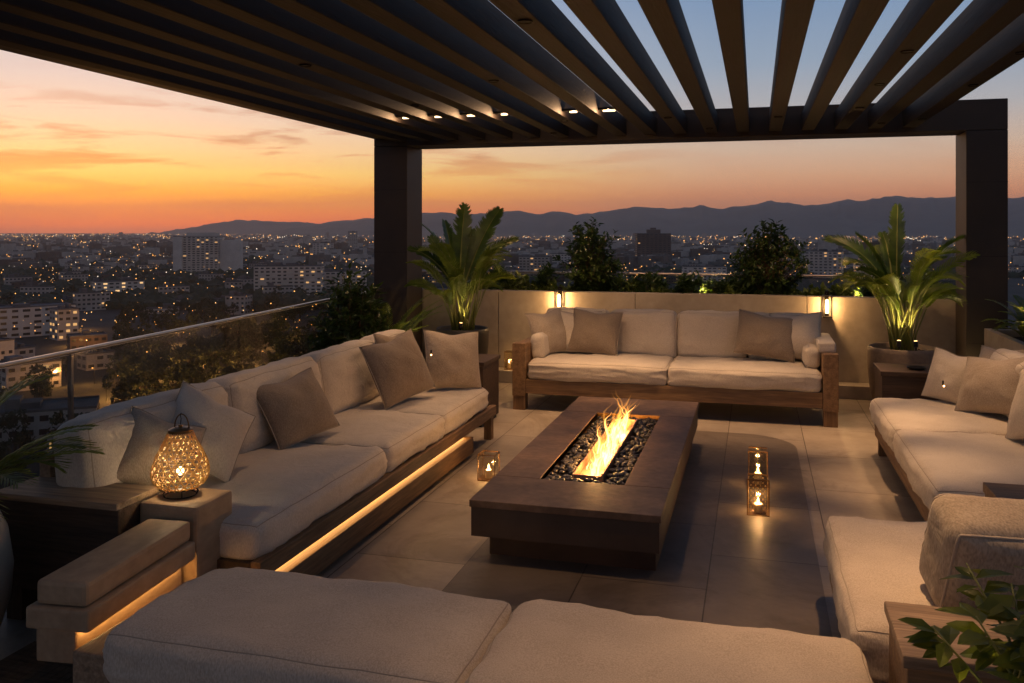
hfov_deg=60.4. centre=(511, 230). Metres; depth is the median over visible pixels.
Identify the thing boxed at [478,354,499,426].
side table
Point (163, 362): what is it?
tree
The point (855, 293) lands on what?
bedding plant
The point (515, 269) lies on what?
city building
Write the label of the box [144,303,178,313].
city building
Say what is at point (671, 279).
city building
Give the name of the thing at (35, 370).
tree
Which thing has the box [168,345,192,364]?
tree
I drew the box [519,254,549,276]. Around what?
apartment block
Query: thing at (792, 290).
bedding plant
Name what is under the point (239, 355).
tree
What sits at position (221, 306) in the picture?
tree
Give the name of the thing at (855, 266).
apartment block
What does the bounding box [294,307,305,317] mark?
tree
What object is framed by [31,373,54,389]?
tree
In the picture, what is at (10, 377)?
villa
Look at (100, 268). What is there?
city building
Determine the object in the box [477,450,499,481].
candle lantern
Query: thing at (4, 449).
tree
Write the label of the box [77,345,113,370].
city building
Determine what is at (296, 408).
throw pillow
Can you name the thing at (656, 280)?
bedding plant
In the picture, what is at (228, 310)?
tree
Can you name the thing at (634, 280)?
bedding plant
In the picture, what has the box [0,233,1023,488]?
city ground
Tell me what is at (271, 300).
tree
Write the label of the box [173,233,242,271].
tower block
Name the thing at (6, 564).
plant pot
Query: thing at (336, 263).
city building
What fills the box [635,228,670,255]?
tower block
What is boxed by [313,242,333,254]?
apartment block
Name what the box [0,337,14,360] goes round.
city building
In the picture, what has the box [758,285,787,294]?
bedding plant
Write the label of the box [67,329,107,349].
city building
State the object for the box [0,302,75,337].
apartment block
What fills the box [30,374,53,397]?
tree
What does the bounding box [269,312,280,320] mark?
tree
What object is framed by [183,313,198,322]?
tree
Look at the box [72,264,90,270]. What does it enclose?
city building
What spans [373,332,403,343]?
throw pillow
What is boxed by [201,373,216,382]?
tree
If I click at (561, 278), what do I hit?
city building
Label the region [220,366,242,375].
tree
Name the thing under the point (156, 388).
tree
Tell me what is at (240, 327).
tree
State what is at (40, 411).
building
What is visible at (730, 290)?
bedding plant
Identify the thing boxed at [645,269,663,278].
city building
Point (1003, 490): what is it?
slatted table
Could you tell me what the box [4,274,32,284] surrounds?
city building
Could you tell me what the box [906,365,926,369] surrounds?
dish
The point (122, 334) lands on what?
tree
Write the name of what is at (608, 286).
bedding plant
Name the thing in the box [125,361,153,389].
tree
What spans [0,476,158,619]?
side table
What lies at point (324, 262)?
city building
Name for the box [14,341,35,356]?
city building
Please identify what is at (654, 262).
city building
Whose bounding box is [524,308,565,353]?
throw pillow
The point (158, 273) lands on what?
city building
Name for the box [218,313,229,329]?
tree
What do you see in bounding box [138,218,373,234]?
mountains
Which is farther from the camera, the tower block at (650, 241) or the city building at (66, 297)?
the tower block at (650, 241)
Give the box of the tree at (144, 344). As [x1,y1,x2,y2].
[131,339,155,359]
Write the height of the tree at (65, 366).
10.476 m
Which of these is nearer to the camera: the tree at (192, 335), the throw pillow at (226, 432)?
the throw pillow at (226, 432)
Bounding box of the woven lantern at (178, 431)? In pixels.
[150,413,209,499]
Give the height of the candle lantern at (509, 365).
0.200 m
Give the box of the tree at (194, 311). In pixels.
[187,310,202,319]
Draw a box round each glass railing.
[0,288,383,420]
[422,270,947,278]
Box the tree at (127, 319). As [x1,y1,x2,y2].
[123,316,135,326]
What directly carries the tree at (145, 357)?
on the city ground
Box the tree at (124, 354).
[105,349,137,377]
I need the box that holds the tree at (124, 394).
[110,372,150,404]
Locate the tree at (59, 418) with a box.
[45,410,82,447]
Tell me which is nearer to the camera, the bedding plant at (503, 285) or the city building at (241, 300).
the bedding plant at (503, 285)
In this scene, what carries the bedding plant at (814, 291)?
in the planting trough
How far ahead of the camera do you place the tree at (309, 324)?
490.75 m
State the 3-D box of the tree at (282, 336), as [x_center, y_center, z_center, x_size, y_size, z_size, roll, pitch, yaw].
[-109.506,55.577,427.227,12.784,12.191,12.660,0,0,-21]
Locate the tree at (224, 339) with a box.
[211,324,230,347]
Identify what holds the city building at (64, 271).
on the city ground
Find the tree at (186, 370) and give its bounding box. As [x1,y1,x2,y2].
[161,363,190,391]
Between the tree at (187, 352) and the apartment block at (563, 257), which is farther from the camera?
the apartment block at (563, 257)
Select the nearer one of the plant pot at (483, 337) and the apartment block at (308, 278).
the plant pot at (483, 337)
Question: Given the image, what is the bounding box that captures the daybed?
[73,567,872,682]
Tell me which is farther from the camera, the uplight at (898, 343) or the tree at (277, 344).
the tree at (277, 344)
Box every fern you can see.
[371,292,443,331]
[982,294,1023,339]
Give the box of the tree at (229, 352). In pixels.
[215,343,240,365]
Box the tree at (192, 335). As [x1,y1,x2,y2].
[185,330,197,340]
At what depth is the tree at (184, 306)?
671.52 m
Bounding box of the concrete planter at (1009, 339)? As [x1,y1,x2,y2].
[984,328,1023,349]
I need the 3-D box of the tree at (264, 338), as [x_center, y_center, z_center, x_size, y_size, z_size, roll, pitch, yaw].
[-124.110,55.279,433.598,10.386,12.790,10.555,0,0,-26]
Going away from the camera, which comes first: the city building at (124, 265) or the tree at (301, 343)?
the tree at (301, 343)
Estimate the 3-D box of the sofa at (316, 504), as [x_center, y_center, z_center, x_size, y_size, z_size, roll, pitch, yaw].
[-1.129,1.234,5.504,1.122,0.852,3.697,0,0,15]
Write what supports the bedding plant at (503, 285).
in the planting trough
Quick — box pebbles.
[544,416,656,484]
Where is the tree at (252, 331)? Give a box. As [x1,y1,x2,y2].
[247,325,266,351]
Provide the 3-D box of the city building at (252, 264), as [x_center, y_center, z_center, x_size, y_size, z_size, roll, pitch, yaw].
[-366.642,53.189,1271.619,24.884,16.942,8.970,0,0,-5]
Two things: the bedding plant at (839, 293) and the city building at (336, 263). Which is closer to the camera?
the bedding plant at (839, 293)
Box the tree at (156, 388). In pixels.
[140,368,170,393]
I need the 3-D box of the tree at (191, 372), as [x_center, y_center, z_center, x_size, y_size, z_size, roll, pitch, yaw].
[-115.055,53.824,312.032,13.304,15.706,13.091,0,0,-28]
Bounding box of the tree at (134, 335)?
[128,333,144,350]
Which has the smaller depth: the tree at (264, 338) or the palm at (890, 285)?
the palm at (890, 285)
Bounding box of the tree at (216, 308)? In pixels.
[205,306,221,326]
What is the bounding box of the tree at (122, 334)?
[110,329,128,357]
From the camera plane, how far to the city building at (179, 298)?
693.11 m
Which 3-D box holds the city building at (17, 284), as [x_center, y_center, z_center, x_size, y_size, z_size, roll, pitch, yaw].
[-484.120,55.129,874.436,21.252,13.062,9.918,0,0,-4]
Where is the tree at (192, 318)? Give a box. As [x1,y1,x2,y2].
[182,313,202,333]
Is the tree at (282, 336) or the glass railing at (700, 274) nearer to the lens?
the glass railing at (700, 274)
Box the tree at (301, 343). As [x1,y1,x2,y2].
[294,333,312,356]
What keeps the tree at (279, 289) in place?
on the city ground
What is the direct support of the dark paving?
on the terrace floor
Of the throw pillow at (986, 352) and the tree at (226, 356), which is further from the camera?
the tree at (226, 356)
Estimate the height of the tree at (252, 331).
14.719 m
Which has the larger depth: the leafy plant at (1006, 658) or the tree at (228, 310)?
the tree at (228, 310)
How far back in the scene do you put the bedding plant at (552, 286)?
9.93 m
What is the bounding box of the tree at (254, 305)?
[246,300,258,312]
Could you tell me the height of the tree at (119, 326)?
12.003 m
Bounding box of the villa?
[0,355,61,391]
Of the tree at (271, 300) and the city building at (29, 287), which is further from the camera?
the city building at (29, 287)
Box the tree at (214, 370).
[205,364,227,381]
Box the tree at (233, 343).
[224,341,248,362]
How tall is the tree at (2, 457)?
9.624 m
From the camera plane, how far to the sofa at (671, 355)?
7.96 m
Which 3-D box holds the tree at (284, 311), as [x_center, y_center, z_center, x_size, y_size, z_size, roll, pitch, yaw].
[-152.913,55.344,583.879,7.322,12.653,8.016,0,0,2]
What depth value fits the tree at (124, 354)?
348.06 m
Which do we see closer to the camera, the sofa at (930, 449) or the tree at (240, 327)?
the sofa at (930, 449)
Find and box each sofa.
[40,329,495,574]
[512,307,838,427]
[869,348,1023,520]
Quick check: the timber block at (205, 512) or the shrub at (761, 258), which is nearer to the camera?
the timber block at (205, 512)
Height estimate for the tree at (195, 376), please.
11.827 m
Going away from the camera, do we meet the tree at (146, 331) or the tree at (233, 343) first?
the tree at (233, 343)
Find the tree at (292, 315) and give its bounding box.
[288,309,296,322]
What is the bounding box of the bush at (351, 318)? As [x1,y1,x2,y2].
[305,258,391,352]
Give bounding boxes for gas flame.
[586,405,632,475]
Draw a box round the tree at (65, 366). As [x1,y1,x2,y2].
[59,356,67,376]
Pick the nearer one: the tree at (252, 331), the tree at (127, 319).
the tree at (252, 331)
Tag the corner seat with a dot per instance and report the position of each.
(873, 565)
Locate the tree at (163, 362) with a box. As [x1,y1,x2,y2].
[151,350,172,384]
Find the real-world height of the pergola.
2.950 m
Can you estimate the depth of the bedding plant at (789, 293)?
9.30 m
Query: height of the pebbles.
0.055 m
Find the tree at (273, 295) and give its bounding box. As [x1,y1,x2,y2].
[265,292,279,307]
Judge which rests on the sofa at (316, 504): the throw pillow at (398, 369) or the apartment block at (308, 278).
the throw pillow at (398, 369)
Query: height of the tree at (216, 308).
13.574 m
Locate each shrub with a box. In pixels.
[553,217,625,290]
[726,218,813,294]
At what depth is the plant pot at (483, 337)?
8.96 m
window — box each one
[27,416,33,421]
[39,429,48,434]
[40,415,48,420]
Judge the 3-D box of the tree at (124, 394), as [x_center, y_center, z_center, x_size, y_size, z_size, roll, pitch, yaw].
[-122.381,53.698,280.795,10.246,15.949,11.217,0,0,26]
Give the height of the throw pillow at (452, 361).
0.473 m
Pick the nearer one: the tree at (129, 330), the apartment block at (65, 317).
the tree at (129, 330)
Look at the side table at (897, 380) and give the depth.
6.72 m
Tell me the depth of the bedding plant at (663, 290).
9.56 m
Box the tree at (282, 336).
[272,332,298,349]
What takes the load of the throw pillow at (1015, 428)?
on the sofa at (930, 449)
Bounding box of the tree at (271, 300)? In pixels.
[264,296,280,309]
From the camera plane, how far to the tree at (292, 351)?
385.73 m
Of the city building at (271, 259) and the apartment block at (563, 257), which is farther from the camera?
the city building at (271, 259)
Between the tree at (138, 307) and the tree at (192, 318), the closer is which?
the tree at (192, 318)
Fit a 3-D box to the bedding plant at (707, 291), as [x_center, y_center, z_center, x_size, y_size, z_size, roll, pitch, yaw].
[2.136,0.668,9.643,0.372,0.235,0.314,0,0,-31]
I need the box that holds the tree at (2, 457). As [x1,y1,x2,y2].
[0,453,26,486]
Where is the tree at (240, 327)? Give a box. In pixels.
[229,320,246,335]
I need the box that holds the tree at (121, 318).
[115,314,125,324]
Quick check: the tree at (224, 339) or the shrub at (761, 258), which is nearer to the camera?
the shrub at (761, 258)
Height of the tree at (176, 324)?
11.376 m
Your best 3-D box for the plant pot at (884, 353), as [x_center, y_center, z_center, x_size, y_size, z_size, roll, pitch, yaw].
[3.591,1.363,8.085,0.610,0.593,0.610,0,0,15]
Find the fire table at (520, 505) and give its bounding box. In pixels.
[469,396,698,570]
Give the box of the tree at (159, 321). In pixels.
[152,319,165,331]
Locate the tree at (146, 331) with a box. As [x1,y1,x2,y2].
[135,323,151,341]
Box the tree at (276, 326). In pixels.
[267,320,288,343]
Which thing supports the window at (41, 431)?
in the building at (40, 411)
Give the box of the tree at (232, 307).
[228,303,238,315]
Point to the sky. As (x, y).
(82, 151)
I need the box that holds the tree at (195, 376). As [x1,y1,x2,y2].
[182,372,200,383]
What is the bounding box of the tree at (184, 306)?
[180,301,188,310]
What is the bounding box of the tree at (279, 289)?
[272,286,281,295]
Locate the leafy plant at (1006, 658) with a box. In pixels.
[897,563,1023,682]
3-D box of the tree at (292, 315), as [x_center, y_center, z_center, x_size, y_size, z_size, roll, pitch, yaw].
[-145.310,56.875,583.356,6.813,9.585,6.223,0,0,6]
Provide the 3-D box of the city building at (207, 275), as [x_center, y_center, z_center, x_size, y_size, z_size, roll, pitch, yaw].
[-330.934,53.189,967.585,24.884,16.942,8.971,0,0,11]
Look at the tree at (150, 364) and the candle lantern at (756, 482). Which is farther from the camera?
the tree at (150, 364)
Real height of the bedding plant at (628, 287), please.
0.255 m
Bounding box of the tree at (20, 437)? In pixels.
[0,407,35,451]
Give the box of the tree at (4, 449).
[0,442,14,474]
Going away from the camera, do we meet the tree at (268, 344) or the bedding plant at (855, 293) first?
the bedding plant at (855, 293)
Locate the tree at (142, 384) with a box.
[111,376,153,401]
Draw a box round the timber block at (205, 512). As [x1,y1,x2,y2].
[140,488,231,582]
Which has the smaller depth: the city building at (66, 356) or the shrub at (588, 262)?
the shrub at (588, 262)
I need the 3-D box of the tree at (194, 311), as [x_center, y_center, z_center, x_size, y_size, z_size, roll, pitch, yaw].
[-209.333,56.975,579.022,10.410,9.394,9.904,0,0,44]
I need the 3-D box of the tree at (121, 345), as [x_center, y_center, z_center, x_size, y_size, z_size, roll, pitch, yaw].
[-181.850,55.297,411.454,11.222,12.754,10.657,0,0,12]
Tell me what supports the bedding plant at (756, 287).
in the planting trough
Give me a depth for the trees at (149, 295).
906.19 m
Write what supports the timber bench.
on the ribbed rug
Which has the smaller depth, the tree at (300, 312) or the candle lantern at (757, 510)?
the candle lantern at (757, 510)
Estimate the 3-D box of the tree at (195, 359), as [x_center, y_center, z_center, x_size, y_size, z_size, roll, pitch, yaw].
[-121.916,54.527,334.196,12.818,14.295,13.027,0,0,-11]
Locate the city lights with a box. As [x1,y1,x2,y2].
[0,233,1023,338]
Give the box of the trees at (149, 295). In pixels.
[0,236,1023,311]
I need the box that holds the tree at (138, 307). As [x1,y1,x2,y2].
[131,302,146,317]
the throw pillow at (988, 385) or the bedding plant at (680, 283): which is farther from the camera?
the bedding plant at (680, 283)
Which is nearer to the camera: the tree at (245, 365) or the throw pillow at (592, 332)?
the throw pillow at (592, 332)
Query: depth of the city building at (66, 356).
397.69 m
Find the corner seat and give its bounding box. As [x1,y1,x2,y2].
[823,493,1023,682]
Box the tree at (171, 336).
[156,333,177,347]
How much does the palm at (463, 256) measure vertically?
1.368 m
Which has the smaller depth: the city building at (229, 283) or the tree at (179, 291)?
the tree at (179, 291)
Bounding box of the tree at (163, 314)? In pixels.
[153,310,170,330]
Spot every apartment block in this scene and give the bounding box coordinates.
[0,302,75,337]
[49,303,78,340]
[92,277,144,291]
[253,262,323,294]
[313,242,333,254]
[324,268,366,288]
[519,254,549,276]
[550,253,569,263]
[682,264,726,280]
[805,249,842,277]
[853,263,873,279]
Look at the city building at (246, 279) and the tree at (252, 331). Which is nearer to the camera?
the tree at (252, 331)
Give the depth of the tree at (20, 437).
236.33 m
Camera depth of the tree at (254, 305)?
643.45 m
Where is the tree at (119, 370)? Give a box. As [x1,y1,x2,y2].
[101,364,139,400]
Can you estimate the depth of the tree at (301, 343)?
394.88 m
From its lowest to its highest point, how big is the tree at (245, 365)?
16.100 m
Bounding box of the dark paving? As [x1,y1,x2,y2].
[442,431,831,636]
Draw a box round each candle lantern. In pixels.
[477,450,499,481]
[504,350,511,369]
[747,473,769,516]
[748,446,767,487]
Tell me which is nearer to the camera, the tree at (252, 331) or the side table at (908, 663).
the side table at (908, 663)
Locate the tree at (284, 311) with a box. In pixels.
[277,304,287,317]
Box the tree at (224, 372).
[219,369,231,375]
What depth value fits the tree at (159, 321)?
530.37 m
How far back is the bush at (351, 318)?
7.90 m
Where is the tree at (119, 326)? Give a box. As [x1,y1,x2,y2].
[112,321,130,332]
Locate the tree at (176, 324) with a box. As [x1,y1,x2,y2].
[172,318,189,337]
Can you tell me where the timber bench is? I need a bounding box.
[26,519,194,663]
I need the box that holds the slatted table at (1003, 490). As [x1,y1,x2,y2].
[983,482,1023,499]
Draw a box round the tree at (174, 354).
[153,345,181,381]
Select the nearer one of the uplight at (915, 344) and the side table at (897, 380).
the side table at (897, 380)
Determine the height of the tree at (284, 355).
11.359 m
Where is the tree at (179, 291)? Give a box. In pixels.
[175,289,189,293]
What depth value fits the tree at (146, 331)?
458.51 m
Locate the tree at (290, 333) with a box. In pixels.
[285,331,299,344]
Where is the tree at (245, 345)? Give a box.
[235,338,253,360]
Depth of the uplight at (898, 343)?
7.88 m
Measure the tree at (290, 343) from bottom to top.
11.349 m
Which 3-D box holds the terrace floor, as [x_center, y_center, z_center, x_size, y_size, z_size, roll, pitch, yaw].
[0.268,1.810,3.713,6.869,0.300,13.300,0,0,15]
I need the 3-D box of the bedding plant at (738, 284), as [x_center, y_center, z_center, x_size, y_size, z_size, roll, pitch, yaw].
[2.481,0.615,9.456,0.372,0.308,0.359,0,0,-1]
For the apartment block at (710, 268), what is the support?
on the city ground
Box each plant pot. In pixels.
[0,511,13,626]
[436,325,488,353]
[867,342,934,399]
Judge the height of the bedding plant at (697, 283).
0.348 m
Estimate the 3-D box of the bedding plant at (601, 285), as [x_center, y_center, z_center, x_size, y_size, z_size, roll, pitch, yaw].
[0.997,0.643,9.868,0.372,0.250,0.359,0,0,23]
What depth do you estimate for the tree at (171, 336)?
439.75 m
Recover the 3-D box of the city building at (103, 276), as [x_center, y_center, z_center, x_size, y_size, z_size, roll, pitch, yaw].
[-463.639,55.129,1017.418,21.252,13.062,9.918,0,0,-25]
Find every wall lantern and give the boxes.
[554,286,563,306]
[822,291,831,317]
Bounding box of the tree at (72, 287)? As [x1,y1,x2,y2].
[65,284,75,290]
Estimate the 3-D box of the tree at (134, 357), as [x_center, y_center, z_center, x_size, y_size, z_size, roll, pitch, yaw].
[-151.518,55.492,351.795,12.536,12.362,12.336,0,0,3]
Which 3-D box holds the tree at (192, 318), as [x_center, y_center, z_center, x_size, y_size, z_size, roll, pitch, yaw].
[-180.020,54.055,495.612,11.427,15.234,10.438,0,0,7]
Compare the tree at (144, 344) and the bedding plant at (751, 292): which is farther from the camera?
the tree at (144, 344)
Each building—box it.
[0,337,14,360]
[0,395,99,441]
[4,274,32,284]
[11,279,37,288]
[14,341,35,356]
[20,282,54,293]
[57,355,67,364]
[58,269,83,279]
[61,271,87,280]
[61,295,71,299]
[65,261,80,268]
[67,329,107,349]
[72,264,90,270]
[73,288,109,310]
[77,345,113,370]
[90,278,103,285]
[91,264,110,272]
[101,272,120,278]
[117,261,134,269]
[138,262,157,268]
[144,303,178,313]
[148,270,165,276]
[158,282,189,293]
[175,295,192,301]
[199,271,223,280]
[225,278,242,288]
[225,291,252,314]
[237,276,253,285]
[249,261,263,268]
[262,282,293,294]
[267,258,279,261]
[317,259,332,265]
[333,261,344,266]
[422,267,433,276]
[429,274,446,282]
[511,267,524,276]
[551,274,564,281]
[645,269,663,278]
[652,259,660,266]
[665,275,680,282]
[687,262,699,265]
[843,261,852,268]
[1008,264,1023,272]
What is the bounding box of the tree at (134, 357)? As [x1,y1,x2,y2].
[119,355,140,374]
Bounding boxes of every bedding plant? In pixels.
[482,269,507,289]
[487,263,512,289]
[492,281,521,289]
[504,270,531,289]
[521,278,542,289]
[529,262,563,289]
[537,277,566,290]
[563,284,582,290]
[570,276,591,290]
[586,279,613,291]
[589,277,624,291]
[607,271,631,291]
[622,278,641,291]
[627,272,650,291]
[634,269,669,292]
[648,284,670,292]
[671,274,696,293]
[673,269,705,292]
[692,283,715,293]
[703,277,732,293]
[712,284,743,293]
[719,275,736,287]
[731,277,753,293]
[744,274,782,294]
[744,284,777,294]
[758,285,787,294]
[776,283,801,294]
[787,288,803,294]
[800,286,819,294]
[806,283,838,295]
[820,282,850,295]
[829,285,858,295]
[840,284,864,295]
[853,276,877,296]
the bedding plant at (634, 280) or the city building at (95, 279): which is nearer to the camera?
the bedding plant at (634, 280)
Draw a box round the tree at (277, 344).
[267,338,290,362]
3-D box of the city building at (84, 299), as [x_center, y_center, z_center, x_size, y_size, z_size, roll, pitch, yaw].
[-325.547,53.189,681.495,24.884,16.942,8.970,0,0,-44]
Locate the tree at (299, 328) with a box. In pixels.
[290,326,309,338]
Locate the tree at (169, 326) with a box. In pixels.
[165,313,182,334]
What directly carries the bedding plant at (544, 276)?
in the planting trough
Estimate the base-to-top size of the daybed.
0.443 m
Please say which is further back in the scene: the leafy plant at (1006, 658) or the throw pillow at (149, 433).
the throw pillow at (149, 433)
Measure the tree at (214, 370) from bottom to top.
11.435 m
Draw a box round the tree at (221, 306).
[217,304,227,312]
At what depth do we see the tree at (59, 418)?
226.72 m
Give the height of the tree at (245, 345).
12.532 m
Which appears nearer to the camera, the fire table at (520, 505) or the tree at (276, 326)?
the fire table at (520, 505)
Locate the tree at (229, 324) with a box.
[219,322,233,334]
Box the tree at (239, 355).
[226,351,247,367]
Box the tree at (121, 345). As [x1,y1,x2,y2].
[113,335,136,359]
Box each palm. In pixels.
[0,372,105,519]
[404,202,519,329]
[822,203,979,350]
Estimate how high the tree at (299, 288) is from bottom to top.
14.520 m
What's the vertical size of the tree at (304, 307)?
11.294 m
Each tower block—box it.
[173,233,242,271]
[348,231,357,247]
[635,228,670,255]
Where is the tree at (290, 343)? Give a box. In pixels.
[281,340,296,356]
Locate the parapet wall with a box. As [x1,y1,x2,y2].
[422,288,955,399]
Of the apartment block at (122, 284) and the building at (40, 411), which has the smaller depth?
the building at (40, 411)
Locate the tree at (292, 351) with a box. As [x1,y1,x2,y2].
[270,340,299,359]
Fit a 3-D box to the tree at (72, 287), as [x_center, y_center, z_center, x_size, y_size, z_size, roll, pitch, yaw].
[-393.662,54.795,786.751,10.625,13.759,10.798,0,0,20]
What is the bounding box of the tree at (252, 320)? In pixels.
[243,318,256,325]
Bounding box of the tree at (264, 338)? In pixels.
[250,330,268,354]
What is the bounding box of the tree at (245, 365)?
[233,350,264,370]
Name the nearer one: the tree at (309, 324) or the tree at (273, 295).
the tree at (309, 324)
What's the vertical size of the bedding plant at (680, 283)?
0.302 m
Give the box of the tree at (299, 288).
[293,286,306,292]
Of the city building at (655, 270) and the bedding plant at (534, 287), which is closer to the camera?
the bedding plant at (534, 287)
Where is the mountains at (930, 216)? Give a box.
[261,196,1023,236]
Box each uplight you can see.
[897,340,900,349]
[913,341,917,350]
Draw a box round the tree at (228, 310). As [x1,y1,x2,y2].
[220,306,230,317]
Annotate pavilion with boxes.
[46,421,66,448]
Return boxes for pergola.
[0,0,1023,356]
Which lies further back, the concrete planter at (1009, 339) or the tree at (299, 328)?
the tree at (299, 328)
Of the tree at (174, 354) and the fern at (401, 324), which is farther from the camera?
the tree at (174, 354)
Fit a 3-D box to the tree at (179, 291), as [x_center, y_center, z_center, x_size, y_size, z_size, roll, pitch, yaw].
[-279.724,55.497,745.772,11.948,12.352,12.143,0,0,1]
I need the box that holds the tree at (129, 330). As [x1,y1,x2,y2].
[123,327,135,346]
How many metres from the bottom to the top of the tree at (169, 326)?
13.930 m
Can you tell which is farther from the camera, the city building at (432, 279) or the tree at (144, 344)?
the city building at (432, 279)
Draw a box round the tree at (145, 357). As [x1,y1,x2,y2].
[126,352,158,388]
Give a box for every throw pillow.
[117,406,206,492]
[171,380,255,482]
[256,367,339,449]
[359,329,435,409]
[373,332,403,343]
[423,330,481,388]
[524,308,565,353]
[561,311,601,352]
[566,308,622,355]
[733,309,794,362]
[769,312,821,359]
[921,347,966,403]
[954,356,1023,413]
[979,345,1023,358]
[1005,376,1023,439]
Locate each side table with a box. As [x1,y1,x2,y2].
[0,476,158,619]
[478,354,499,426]
[873,363,942,400]
[884,601,1016,682]
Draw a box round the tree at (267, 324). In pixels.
[259,319,276,334]
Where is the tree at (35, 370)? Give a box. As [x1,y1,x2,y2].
[25,363,54,391]
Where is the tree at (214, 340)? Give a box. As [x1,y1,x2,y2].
[196,337,225,366]
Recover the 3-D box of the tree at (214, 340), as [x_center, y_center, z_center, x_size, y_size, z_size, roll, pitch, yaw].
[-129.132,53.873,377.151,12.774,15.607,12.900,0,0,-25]
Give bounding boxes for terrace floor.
[0,382,924,659]
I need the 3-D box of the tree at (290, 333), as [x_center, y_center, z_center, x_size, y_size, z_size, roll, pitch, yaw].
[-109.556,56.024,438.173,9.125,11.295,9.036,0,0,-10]
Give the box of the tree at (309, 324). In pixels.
[306,319,320,334]
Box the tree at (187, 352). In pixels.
[177,344,203,368]
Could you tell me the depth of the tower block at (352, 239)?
2588.55 m
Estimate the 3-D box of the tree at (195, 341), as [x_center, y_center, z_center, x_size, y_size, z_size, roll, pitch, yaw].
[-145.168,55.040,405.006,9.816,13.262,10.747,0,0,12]
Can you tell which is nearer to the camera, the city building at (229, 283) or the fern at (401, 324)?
the fern at (401, 324)
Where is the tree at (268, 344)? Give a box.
[267,335,288,348]
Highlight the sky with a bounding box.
[0,0,1023,232]
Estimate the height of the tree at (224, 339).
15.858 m
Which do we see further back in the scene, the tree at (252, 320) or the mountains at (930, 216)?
the mountains at (930, 216)
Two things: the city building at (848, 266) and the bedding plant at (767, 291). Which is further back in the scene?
the city building at (848, 266)
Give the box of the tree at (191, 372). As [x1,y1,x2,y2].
[170,362,205,387]
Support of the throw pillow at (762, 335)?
on the sofa at (671, 355)
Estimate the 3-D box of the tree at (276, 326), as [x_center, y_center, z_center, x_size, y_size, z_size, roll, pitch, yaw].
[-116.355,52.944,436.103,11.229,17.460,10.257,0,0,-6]
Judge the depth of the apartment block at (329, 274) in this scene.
840.04 m
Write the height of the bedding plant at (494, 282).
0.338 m
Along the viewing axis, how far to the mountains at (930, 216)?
9197.89 m
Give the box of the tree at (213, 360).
[197,356,222,374]
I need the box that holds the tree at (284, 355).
[279,353,292,358]
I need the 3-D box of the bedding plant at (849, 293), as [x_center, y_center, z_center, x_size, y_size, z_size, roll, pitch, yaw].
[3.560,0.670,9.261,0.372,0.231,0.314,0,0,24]
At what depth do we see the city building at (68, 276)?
954.77 m
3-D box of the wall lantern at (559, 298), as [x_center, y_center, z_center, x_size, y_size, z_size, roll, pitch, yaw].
[0.515,0.746,9.605,0.092,0.262,0.110,0,0,15]
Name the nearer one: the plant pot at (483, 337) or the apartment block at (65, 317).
the plant pot at (483, 337)
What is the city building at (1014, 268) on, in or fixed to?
on the city ground
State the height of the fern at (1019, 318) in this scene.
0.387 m
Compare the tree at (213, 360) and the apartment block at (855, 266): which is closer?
the tree at (213, 360)
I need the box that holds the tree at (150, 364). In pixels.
[138,359,157,389]
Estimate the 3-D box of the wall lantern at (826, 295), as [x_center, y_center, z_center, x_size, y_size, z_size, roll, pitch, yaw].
[3.175,0.746,8.868,0.092,0.262,0.110,0,0,15]
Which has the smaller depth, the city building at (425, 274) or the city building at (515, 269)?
the city building at (515, 269)
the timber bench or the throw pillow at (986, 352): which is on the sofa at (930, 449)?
the throw pillow at (986, 352)
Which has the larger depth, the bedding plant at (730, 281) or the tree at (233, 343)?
the tree at (233, 343)
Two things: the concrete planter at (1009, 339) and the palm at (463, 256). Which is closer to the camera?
the concrete planter at (1009, 339)
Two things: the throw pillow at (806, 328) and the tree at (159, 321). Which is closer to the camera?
the throw pillow at (806, 328)
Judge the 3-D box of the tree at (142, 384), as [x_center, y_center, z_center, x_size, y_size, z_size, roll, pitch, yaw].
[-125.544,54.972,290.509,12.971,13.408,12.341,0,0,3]
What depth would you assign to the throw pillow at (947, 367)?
6.25 m
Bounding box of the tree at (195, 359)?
[173,355,208,383]
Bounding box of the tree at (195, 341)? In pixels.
[185,335,207,356]
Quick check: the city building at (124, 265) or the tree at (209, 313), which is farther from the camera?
the city building at (124, 265)
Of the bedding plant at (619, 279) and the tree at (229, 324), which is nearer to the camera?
the bedding plant at (619, 279)
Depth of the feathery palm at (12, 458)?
3.46 m
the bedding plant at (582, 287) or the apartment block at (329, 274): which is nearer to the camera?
the bedding plant at (582, 287)
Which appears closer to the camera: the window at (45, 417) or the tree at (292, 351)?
the window at (45, 417)
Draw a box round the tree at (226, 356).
[222,346,239,364]
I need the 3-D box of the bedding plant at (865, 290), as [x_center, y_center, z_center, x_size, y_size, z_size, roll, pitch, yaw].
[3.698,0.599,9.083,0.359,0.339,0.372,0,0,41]
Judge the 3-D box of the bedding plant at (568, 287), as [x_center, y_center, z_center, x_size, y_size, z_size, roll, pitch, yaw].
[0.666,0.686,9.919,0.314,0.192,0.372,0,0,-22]
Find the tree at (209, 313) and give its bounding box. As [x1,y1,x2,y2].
[201,310,222,334]
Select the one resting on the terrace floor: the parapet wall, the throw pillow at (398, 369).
the parapet wall
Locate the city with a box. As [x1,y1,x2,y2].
[0,232,1023,269]
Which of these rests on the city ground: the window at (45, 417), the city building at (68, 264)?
the city building at (68, 264)
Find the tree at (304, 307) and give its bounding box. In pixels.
[293,302,306,317]

